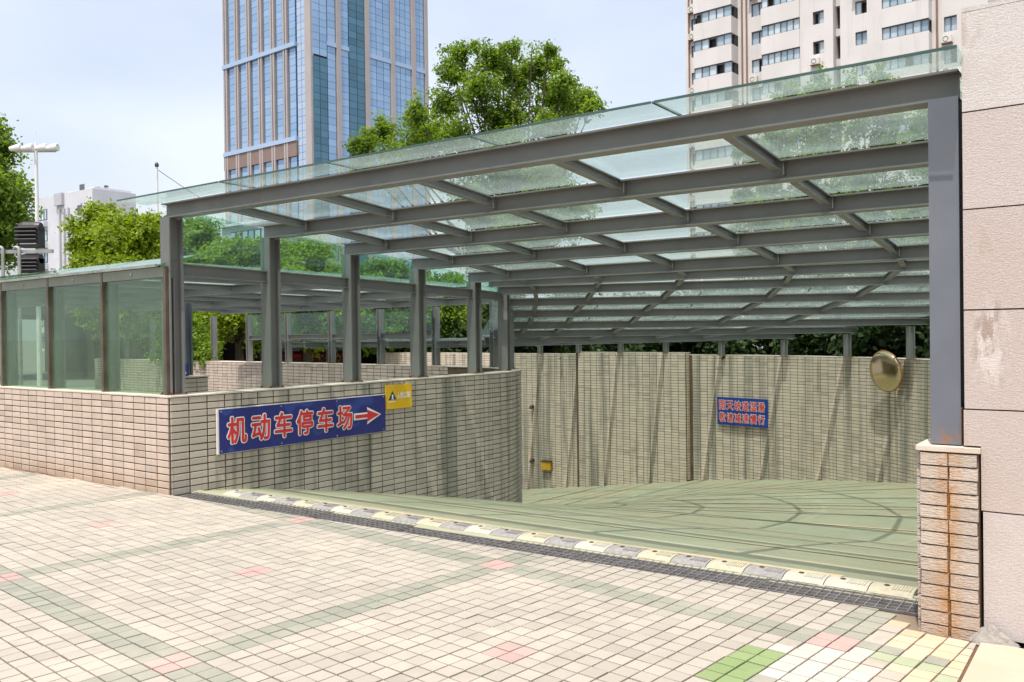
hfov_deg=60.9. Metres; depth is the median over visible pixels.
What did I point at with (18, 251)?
pipe railing
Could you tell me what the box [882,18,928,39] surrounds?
window
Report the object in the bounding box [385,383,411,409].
yellow sign
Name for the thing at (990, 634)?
cement patch
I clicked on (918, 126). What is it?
tree
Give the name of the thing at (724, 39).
window
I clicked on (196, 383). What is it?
brick pier
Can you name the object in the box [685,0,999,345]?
apartment block
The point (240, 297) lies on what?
court canopy
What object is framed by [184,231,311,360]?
tree
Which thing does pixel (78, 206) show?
window
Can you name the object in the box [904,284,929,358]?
hedge shrub
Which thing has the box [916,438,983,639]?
brick pier
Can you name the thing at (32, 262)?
louvred loudspeaker
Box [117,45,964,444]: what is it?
ramp canopy
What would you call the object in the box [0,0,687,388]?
sky
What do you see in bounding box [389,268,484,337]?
tree
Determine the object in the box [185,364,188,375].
arrow sign
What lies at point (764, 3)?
window
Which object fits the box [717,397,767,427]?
warning sign
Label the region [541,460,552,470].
wall lamp
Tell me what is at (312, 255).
tree
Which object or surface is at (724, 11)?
window
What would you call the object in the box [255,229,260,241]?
window
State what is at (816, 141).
tree
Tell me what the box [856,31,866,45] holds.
window
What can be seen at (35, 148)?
floodlight mast
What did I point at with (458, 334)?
hedge shrub
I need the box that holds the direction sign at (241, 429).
[216,394,385,454]
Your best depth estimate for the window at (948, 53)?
78.51 m
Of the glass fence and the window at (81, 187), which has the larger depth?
the window at (81, 187)
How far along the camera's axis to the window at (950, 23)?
78.28 m
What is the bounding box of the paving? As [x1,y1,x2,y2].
[0,467,976,681]
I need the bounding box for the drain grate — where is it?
[178,492,918,616]
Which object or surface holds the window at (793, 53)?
in the apartment block at (728, 43)
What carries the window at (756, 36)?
in the apartment block at (728, 43)
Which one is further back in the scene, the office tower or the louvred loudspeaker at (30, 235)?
the office tower
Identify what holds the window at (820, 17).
in the apartment block at (728, 43)
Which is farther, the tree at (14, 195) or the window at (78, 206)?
the window at (78, 206)
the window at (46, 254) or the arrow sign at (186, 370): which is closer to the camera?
the arrow sign at (186, 370)
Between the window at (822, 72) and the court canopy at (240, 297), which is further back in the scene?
the window at (822, 72)
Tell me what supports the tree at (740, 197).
on the ground
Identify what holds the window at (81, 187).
in the building at (56, 205)
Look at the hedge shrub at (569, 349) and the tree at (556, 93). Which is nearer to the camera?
the hedge shrub at (569, 349)
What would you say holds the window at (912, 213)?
in the apartment block at (728, 43)
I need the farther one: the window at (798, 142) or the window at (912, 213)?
the window at (798, 142)
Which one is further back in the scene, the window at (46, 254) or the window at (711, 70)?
the window at (46, 254)
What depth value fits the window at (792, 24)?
87.14 m
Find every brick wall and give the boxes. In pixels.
[0,384,193,495]
[94,358,466,392]
[152,366,521,502]
[376,352,930,488]
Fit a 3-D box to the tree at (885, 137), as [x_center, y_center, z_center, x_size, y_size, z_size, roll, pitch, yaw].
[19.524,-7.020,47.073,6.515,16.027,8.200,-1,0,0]
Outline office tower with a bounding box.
[222,0,430,282]
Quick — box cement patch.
[966,624,1020,647]
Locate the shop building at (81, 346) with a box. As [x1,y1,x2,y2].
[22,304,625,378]
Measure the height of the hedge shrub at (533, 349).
3.418 m
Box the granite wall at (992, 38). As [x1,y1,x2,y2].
[961,0,1023,642]
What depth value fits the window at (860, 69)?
82.44 m
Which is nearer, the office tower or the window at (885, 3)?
the window at (885, 3)
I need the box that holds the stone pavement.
[961,643,1023,681]
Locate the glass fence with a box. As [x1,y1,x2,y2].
[0,255,192,395]
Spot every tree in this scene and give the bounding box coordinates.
[0,112,44,274]
[50,204,206,358]
[57,196,123,358]
[159,215,225,358]
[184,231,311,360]
[257,234,370,362]
[336,255,442,357]
[340,36,611,295]
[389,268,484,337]
[722,132,800,293]
[740,61,871,317]
[804,61,921,290]
[885,77,961,284]
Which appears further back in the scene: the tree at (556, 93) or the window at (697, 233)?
the window at (697, 233)
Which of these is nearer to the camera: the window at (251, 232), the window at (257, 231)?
the window at (257, 231)
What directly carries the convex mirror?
attached to the brick wall at (604, 418)
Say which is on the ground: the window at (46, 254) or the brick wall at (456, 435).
the brick wall at (456, 435)
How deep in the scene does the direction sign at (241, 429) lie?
9.56 m
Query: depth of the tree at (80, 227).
26.70 m
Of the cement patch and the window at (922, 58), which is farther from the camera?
the window at (922, 58)
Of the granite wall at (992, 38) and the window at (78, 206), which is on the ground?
the granite wall at (992, 38)
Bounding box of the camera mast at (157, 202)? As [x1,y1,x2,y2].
[155,162,160,358]
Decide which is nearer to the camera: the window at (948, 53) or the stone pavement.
the stone pavement
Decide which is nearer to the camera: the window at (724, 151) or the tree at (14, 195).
the tree at (14, 195)
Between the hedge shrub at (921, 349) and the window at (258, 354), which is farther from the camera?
the window at (258, 354)
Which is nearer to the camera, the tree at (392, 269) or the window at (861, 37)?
the tree at (392, 269)
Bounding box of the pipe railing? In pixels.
[0,246,53,384]
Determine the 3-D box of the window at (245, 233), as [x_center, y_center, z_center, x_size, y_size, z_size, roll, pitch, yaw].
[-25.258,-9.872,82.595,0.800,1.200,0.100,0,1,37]
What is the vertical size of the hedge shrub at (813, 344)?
3.488 m
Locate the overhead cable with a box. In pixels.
[158,170,268,222]
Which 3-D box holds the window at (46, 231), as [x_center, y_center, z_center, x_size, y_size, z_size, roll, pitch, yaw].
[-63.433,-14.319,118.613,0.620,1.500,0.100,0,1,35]
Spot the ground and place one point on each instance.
(30, 370)
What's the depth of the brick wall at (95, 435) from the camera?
9.24 m
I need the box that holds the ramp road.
[191,480,918,603]
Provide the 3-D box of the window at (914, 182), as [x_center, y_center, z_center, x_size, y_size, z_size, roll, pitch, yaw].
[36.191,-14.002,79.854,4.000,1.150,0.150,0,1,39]
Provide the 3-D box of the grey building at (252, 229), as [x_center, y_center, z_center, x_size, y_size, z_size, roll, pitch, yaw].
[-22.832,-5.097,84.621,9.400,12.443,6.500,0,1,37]
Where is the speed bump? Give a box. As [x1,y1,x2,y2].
[223,490,917,598]
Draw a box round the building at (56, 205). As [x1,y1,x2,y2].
[39,184,135,350]
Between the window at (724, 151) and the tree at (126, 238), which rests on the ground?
the tree at (126, 238)
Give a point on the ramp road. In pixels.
(862, 530)
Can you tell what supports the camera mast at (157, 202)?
on the ground
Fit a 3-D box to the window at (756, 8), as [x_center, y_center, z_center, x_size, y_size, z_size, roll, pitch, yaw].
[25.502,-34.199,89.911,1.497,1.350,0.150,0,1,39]
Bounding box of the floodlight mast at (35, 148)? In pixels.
[9,130,59,385]
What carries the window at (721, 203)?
in the apartment block at (728, 43)
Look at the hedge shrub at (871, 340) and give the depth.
18.04 m
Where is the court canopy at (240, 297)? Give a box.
[3,265,518,365]
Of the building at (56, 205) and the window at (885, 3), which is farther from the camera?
the building at (56, 205)
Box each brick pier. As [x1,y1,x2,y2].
[184,303,209,392]
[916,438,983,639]
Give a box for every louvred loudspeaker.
[14,222,44,247]
[21,253,44,273]
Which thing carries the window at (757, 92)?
in the apartment block at (728, 43)
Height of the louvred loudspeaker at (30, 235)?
0.589 m
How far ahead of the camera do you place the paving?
4.71 m
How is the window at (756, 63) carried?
in the apartment block at (728, 43)
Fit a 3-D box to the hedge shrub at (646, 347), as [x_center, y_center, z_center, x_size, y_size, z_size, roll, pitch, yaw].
[4.613,0.006,23.787,3.842,3.107,2.975,-1,0,0]
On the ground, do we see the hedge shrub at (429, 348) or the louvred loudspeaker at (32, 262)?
the hedge shrub at (429, 348)
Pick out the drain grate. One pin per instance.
(893, 605)
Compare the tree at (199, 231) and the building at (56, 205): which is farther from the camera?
the building at (56, 205)
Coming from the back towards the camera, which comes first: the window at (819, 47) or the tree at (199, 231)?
the window at (819, 47)
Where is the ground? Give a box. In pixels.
[0,340,1023,648]
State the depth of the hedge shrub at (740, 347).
21.41 m
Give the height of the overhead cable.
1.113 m
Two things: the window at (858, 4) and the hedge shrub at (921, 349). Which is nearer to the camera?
the hedge shrub at (921, 349)
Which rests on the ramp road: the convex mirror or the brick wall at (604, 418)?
the brick wall at (604, 418)
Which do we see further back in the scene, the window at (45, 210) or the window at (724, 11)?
the window at (45, 210)
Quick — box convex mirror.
[870,351,902,391]
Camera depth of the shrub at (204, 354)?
21.62 m
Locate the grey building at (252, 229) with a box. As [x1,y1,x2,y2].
[219,219,331,290]
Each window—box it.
[44,209,46,219]
[45,230,47,241]
[45,253,47,262]
[77,205,81,213]
[79,184,84,190]
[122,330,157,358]
[243,230,248,240]
[249,229,254,241]
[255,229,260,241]
[255,340,260,358]
[694,4,731,24]
[694,32,731,51]
[694,61,731,78]
[695,89,733,106]
[695,145,732,160]
[696,202,732,207]
[696,231,714,235]
[752,2,760,16]
[752,30,761,44]
[752,59,761,72]
[753,87,761,100]
[761,0,792,8]
[762,17,799,36]
[762,47,799,65]
[762,77,799,94]
[783,137,800,146]
[813,10,823,24]
[814,40,823,54]
[814,72,823,83]
[856,0,866,14]
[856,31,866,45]
[856,64,866,75]
[882,0,917,8]
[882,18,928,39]
[883,53,929,70]
[884,116,922,131]
[885,213,924,220]
[902,180,922,186]
[944,15,956,31]
[945,48,956,63]
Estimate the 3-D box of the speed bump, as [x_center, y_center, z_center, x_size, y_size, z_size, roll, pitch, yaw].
[-0.214,1.441,6.700,6.119,0.035,0.210,0,1,35]
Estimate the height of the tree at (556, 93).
14.128 m
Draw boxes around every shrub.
[144,311,223,372]
[375,305,466,363]
[427,306,523,352]
[482,291,578,352]
[538,292,656,358]
[624,289,719,353]
[669,276,811,360]
[766,272,888,355]
[815,270,929,357]
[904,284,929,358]

